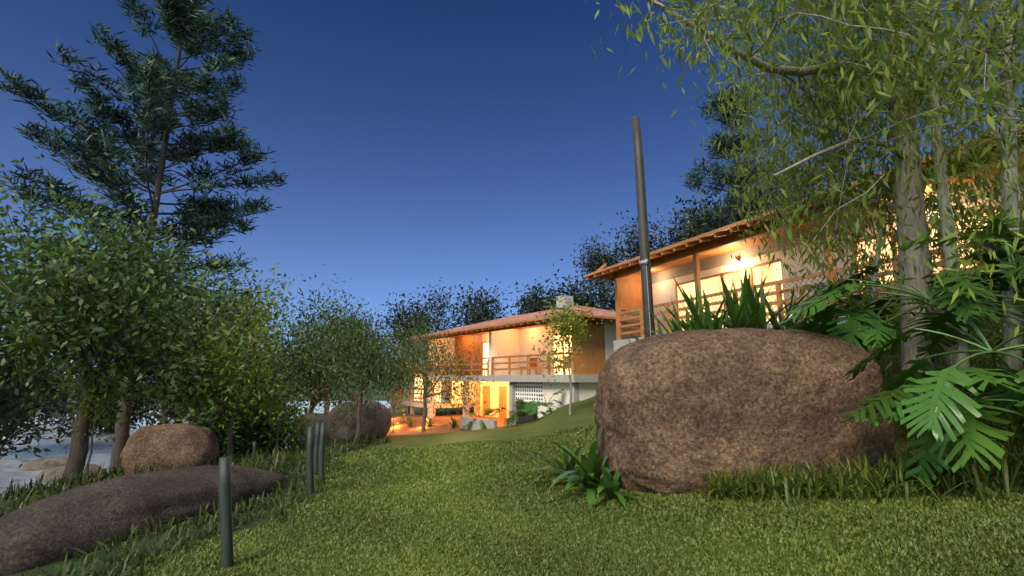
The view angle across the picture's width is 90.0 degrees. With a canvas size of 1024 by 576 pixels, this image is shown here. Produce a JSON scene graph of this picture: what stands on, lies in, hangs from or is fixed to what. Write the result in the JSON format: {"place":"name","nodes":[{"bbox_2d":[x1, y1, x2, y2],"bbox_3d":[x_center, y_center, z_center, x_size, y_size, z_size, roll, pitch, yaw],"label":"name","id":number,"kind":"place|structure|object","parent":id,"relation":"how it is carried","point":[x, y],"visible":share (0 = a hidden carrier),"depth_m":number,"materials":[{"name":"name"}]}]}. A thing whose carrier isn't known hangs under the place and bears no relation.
{"place":"outdoors","nodes":[
{"label":"outdoors","id":0,"kind":"place"},
{"bbox_2d":[0,401,390,496],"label":"river","id":1,"kind":"structure","parent":0,"point":[10,463],"depth_m":36.20,"materials":[{"name":"liquid"}]},
{"bbox_2d":[21,456,67,470],"bbox_3d":[-26.869,10.398,29.833,2.528,1.044,2.376,0,-10,0],"label":"river stone","id":2,"kind":"object","parent":1,"relation":"in","point":[45,463],"visible":0.48,"depth_m":29.11,"materials":[{"name":"beige stone"}]},
{"bbox_2d":[0,323,100,460],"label":"tree","id":3,"kind":"object","parent":1,"relation":"on","point":[27,440],"depth_m":33.48,"materials":[{"name":"green plant"}]},
{"bbox_2d":[26,361,79,422],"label":"tree","id":4,"kind":"object","parent":1,"relation":"on","point":[60,403],"depth_m":59.22,"materials":[{"name":"green plant"}]},
{"bbox_2d":[0,193,130,467],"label":"tree","id":5,"kind":"object","parent":1,"relation":"on","point":[11,391],"depth_m":17.20,"materials":[{"name":"green plant"}]},
{"bbox_2d":[35,463,104,481],"bbox_3d":[-23.241,9.900,26.974,3.267,1.123,2.504,-5,-11,26],"label":"river stone","id":6,"kind":"object","parent":1,"relation":"in","point":[58,471],"visible":0.35,"depth_m":26.20,"materials":[{"name":"beige stone"}]},
{"bbox_2d":[38,361,170,437],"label":"tree","id":7,"kind":"object","parent":1,"relation":"on","point":[101,429],"depth_m":47.28,"materials":[{"name":"green plant"}]},
{"bbox_2d":[159,390,221,418],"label":"tree","id":8,"kind":"object","parent":1,"relation":"on","point":[203,412],"depth_m":65.07,"materials":[{"name":"green plant"}]},
{"bbox_2d":[134,280,306,443],"bbox_3d":[-19.857,6.319,33.737,13.955,14.128,10.145,0,-10,0],"label":"tree","id":9,"kind":"object","parent":1,"relation":"on","point":[211,406],"depth_m":33.40,"materials":[{"name":"green plant"}]},
{"bbox_2d":[460,408,497,430],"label":"shrub","id":10,"kind":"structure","parent":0,"point":[488,411],"depth_m":27.32,"materials":[{"name":"green plant"}]},
{"bbox_2d":[490,407,526,427],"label":"shrub","id":11,"kind":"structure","parent":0,"point":[511,418],"depth_m":24.91,"materials":[{"name":"green plant"}]},
{"bbox_2d":[0,267,1023,575],"bbox_3d":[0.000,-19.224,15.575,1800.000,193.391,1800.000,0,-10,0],"label":"ground","id":12,"kind":"structure","parent":0,"point":[560,419],"depth_m":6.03,"materials":[{"name":"green plant"}]},
{"bbox_2d":[52,347,161,475],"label":"sapling","id":13,"kind":"object","parent":12,"relation":"on","point":[107,408],"depth_m":12.92,"materials":[{"name":"green plant"}]},
{"bbox_2d":[0,0,288,473],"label":"pine","id":14,"kind":"object","parent":12,"relation":"on","point":[207,209],"depth_m":28.13,"materials":[{"name":"green plant"}]},
{"bbox_2d":[0,465,288,575],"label":"long boulder","id":15,"kind":"object","parent":12,"relation":"on","point":[43,532],"visible":0.64,"depth_m":6.09,"materials":[{"name":"brown stone"}]},
{"bbox_2d":[0,146,305,480],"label":"tree","id":16,"kind":"object","parent":12,"relation":"on","point":[100,287],"depth_m":13.01,"materials":[{"name":"green plant"}]},
{"bbox_2d":[120,423,219,474],"bbox_3d":[-7.881,3.862,11.906,1.885,1.411,1.716,0,-10,0],"label":"round boulder","id":17,"kind":"object","parent":12,"relation":"on","point":[161,446],"visible":0.65,"depth_m":11.37,"materials":[{"name":"brown stone"}]},
{"bbox_2d":[54,231,301,424],"bbox_3d":[-13.137,2.349,20.809,10.166,11.276,9.279,0,-10,0],"label":"tree","id":18,"kind":"object","parent":12,"relation":"on","point":[234,305],"depth_m":19.81,"materials":[{"name":"green plant"}]},
{"bbox_2d":[70,199,295,423],"bbox_3d":[-16.228,3.060,24.397,11.290,13.199,11.843,0,-10,0],"label":"tree","id":19,"kind":"object","parent":12,"relation":"on","point":[108,233],"depth_m":23.65,"materials":[{"name":"green plant"}]},
{"bbox_2d":[218,456,233,568],"bbox_3d":[-2.603,2.162,4.653,0.216,1.207,0.109,2,-10,-10],"label":"bollard","id":20,"kind":"object","parent":12,"relation":"on","point":[225,516],"visible":0.95,"depth_m":4.64,"materials":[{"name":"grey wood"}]},
{"bbox_2d":[132,258,328,456],"bbox_3d":[-8.185,2.229,15.414,4.966,6.340,6.792,0,-10,0],"label":"tree","id":21,"kind":"object","parent":12,"relation":"on","point":[252,369],"depth_m":14.63,"materials":[{"name":"green plant"}]},
{"bbox_2d":[157,376,324,461],"bbox_3d":[-8.674,4.910,16.615,5.060,4.100,4.555,0,-10,0],"label":"bank shrub","id":22,"kind":"object","parent":12,"relation":"on","point":[245,431],"visible":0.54,"depth_m":15.94,"materials":[{"name":"green plant"}]},
{"bbox_2d":[252,441,255,458],"bbox_3d":[-6.600,4.327,13.049,0.099,0.804,0.095,0,-10,0],"label":"bollard","id":23,"kind":"object","parent":12,"relation":"on","point":[254,446],"visible":0.4,"depth_m":13.07,"materials":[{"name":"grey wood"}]},
{"bbox_2d":[228,316,297,409],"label":"tree","id":24,"kind":"object","parent":12,"relation":"on","point":[285,339],"depth_m":45.11,"materials":[{"name":"green plant"}]},
{"bbox_2d":[247,383,300,444],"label":"tree","id":25,"kind":"object","parent":12,"relation":"on","point":[277,410],"visible":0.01,"depth_m":24.05,"materials":[{"name":"green plant"}]},
{"bbox_2d":[243,375,333,450],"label":"sapling","id":26,"kind":"object","parent":12,"relation":"on","point":[290,407],"depth_m":15.10,"materials":[{"name":"green plant"}]},
{"bbox_2d":[306,427,313,496],"bbox_3d":[-3.081,2.786,7.843,0.183,1.275,0.119,2,-10,-10],"label":"bollard","id":27,"kind":"object","parent":12,"relation":"on","point":[309,465],"visible":0.74,"depth_m":7.82,"materials":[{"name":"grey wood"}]},
{"bbox_2d":[292,413,330,444],"bbox_3d":[-9.587,7.128,25.122,2.539,2.004,1.874,-5,-11,24],"label":"grey boulder","id":28,"kind":"object","parent":12,"relation":"on","point":[319,417],"visible":0.21,"depth_m":24.45,"materials":[{"name":"grey stone"}]},
{"bbox_2d":[249,290,375,412],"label":"tree","id":29,"kind":"object","parent":12,"relation":"on","point":[292,355],"depth_m":26.56,"materials":[{"name":"green plant"}]},
{"bbox_2d":[313,423,320,474],"bbox_3d":[-3.663,3.158,9.614,0.136,1.206,0.118,0,-10,0],"label":"bollard","id":30,"kind":"object","parent":12,"relation":"on","point":[316,443],"visible":0.59,"depth_m":9.62,"materials":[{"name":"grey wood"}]},
{"bbox_2d":[318,422,325,481],"bbox_3d":[-3.302,2.996,8.934,0.160,1.256,0.118,0,-10,0],"label":"bollard","id":31,"kind":"object","parent":12,"relation":"on","point":[321,452],"visible":0.73,"depth_m":8.92,"materials":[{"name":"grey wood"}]},
{"bbox_2d":[264,264,387,413],"bbox_3d":[-12.607,4.485,34.061,8.066,11.633,8.337,0,-10,0],"label":"tree","id":32,"kind":"object","parent":12,"relation":"on","point":[321,316],"depth_m":33.28,"materials":[{"name":"green plant"}]},
{"bbox_2d":[326,400,391,442],"bbox_3d":[-7.427,6.604,24.808,3.013,2.283,2.321,0,-10,0],"label":"grey boulder","id":33,"kind":"object","parent":12,"relation":"on","point":[372,423],"visible":0.66,"depth_m":23.98,"materials":[{"name":"stone"}]},
{"bbox_2d":[273,281,446,443],"bbox_3d":[-6.499,3.401,20.832,8.056,6.485,7.242,0,-10,0],"label":"weeping tree","id":34,"kind":"object","parent":12,"relation":"on","point":[365,362],"depth_m":20.46,"materials":[{"name":"green plant"}]},
{"bbox_2d":[331,296,391,399],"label":"tree","id":35,"kind":"object","parent":12,"relation":"on","point":[376,321],"depth_m":52.26,"materials":[{"name":"green plant"}]},
{"bbox_2d":[372,378,417,430],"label":"garden sapling","id":36,"kind":"object","parent":12,"relation":"on","point":[396,398],"depth_m":31.31,"materials":[{"name":"green plant"}]},
{"bbox_2d":[371,291,454,413],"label":"tree","id":37,"kind":"object","parent":12,"relation":"on","point":[399,319],"depth_m":46.40,"materials":[{"name":"green plant"}]},
{"bbox_2d":[388,277,463,344],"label":"tree","id":38,"kind":"object","parent":12,"relation":"on","point":[428,320],"depth_m":62.85,"materials":[{"name":"green plant"}]},
{"bbox_2d":[375,299,498,431],"bbox_3d":[-4.575,4.468,28.460,7.771,7.423,7.856,0,-10,0],"label":"weeping tree","id":39,"kind":"object","parent":12,"relation":"on","point":[430,385],"depth_m":28.03,"materials":[{"name":"green plant"}]},
{"bbox_2d":[449,278,515,326],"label":"tree","id":40,"kind":"object","parent":12,"relation":"on","point":[482,306],"depth_m":49.49,"materials":[{"name":"green plant"}]},
{"bbox_2d":[0,402,1023,575],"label":"tall grass","id":41,"kind":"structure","parent":12,"relation":"on","point":[867,481],"depth_m":5.35,"materials":[{"name":"green plant"}]},
{"bbox_2d":[389,295,640,429],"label":"house","id":42,"kind":"structure","parent":12,"relation":"on","point":[514,369],"depth_m":28.81,"materials":[{"name":"paint"}]},
{"bbox_2d":[502,263,560,315],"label":"tree","id":43,"kind":"object","parent":12,"relation":"on","point":[527,304],"depth_m":45.35,"materials":[{"name":"green plant"}]},
{"bbox_2d":[530,288,602,414],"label":"lawn sapling","id":44,"kind":"object","parent":12,"relation":"on","point":[566,324],"depth_m":18.10,"materials":[{"name":"green plant"}]},
{"bbox_2d":[536,261,626,310],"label":"tree","id":45,"kind":"object","parent":12,"relation":"on","point":[603,298],"depth_m":38.53,"materials":[{"name":"green plant"}]},
{"bbox_2d":[561,223,626,300],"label":"tree","id":46,"kind":"object","parent":12,"relation":"on","point":[600,258],"depth_m":61.16,"materials":[{"name":"green plant"}]},
{"bbox_2d":[632,116,654,337],"bbox_3d":[2.560,-0.430,9.809,0.290,6.150,0.230,0,-10,0],"label":"utility pole","id":47,"kind":"object","parent":12,"relation":"on","point":[646,282],"visible":0.81,"depth_m":9.87,"materials":[{"name":"grey metal"}]},
{"bbox_2d":[396,268,899,507],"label":"strap plants","id":48,"kind":"object","parent":12,"relation":"on","point":[748,310],"visible":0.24,"depth_m":8.65,"materials":[{"name":"green plant"}]},
{"bbox_2d":[603,208,707,280],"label":"tree","id":49,"kind":"object","parent":12,"relation":"on","point":[631,245],"depth_m":44.79,"materials":[{"name":"green plant"}]},
{"bbox_2d":[650,202,724,248],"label":"tree","id":50,"kind":"object","parent":12,"relation":"on","point":[686,221],"depth_m":51.46,"materials":[{"name":"green plant"}]},
{"bbox_2d":[672,204,726,233],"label":"tree","id":51,"kind":"object","parent":12,"relation":"on","point":[685,218],"visible":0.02,"depth_m":63.73,"materials":[{"name":"green plant"}]},
{"bbox_2d":[657,180,781,243],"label":"tree","id":52,"kind":"object","parent":12,"relation":"on","point":[706,224],"depth_m":36.92,"materials":[{"name":"green plant"}]},
{"bbox_2d":[678,77,780,232],"bbox_3d":[12.350,-4.862,27.959,5.874,14.412,6.262,0,-10,0],"label":"pine","id":53,"kind":"object","parent":12,"relation":"on","point":[697,183],"depth_m":28.30,"materials":[{"name":"green plant"}]},
{"bbox_2d":[593,328,896,494],"bbox_3d":[2.932,1.697,6.787,3.659,2.316,2.145,0,-10,0],"label":"boulder","id":54,"kind":"object","parent":12,"relation":"on","point":[679,411],"visible":0.72,"depth_m":5.88,"materials":[{"name":"brown stone"}]},
{"bbox_2d":[716,139,828,210],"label":"tree","id":55,"kind":"object","parent":12,"relation":"on","point":[779,192],"depth_m":39.74,"materials":[{"name":"green plant"}]},
{"bbox_2d":[583,126,1023,351],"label":"house","id":56,"kind":"structure","parent":12,"relation":"on","point":[704,261],"depth_m":16.72,"materials":[{"name":"wood"}]},
{"bbox_2d":[585,0,1023,405],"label":"tree","id":57,"kind":"object","parent":12,"relation":"on","point":[841,90],"depth_m":6.60,"materials":[{"name":"green plant"}]},
{"bbox_2d":[780,277,983,350],"bbox_3d":[5.121,0.589,7.472,2.499,1.550,2.671,0,-10,0],"label":"philodendron","id":58,"kind":"object","parent":12,"relation":"on","point":[853,325],"depth_m":6.82,"materials":[{"name":"green plant"}]},
{"bbox_2d":[779,233,1023,367],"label":"philodendron","id":59,"kind":"object","parent":12,"relation":"on","point":[823,312],"depth_m":6.25,"materials":[{"name":"green plant"}]},
{"bbox_2d":[840,366,1023,491],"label":"tropical plant","id":60,"kind":"object","parent":12,"relation":"on","point":[973,434],"depth_m":4.93,"materials":[{"name":"green plant"}]},
{"bbox_2d":[841,298,1023,441],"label":"philodendron","id":61,"kind":"object","parent":12,"relation":"on","point":[946,379],"depth_m":5.24,"materials":[{"name":"green plant"}]},
{"bbox_2d":[887,210,1023,317],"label":"philodendron","id":62,"kind":"object","parent":12,"relation":"on","point":[1005,232],"depth_m":5.48,"materials":[{"name":"green plant"}]},
{"bbox_2d":[982,202,1023,301],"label":"tree","id":63,"kind":"object","parent":12,"relation":"on","point":[988,245],"visible":0.12,"depth_m":8.02,"materials":[{"name":"green plant"}]},
{"bbox_2d":[0,0,1023,381],"label":"sky","id":64,"kind":"structure","parent":0,"point":[419,143],"materials":[{"name":"blue"}]},
{"bbox_2d":[512,398,554,420],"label":"shrub","id":65,"kind":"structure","parent":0,"point":[522,403],"depth_m":24.92,"materials":[{"name":"green plant"}]},
{"bbox_2d":[521,389,564,415],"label":"shrub","id":66,"kind":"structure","parent":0,"point":[531,406],"depth_m":23.44,"materials":[{"name":"green plant"}]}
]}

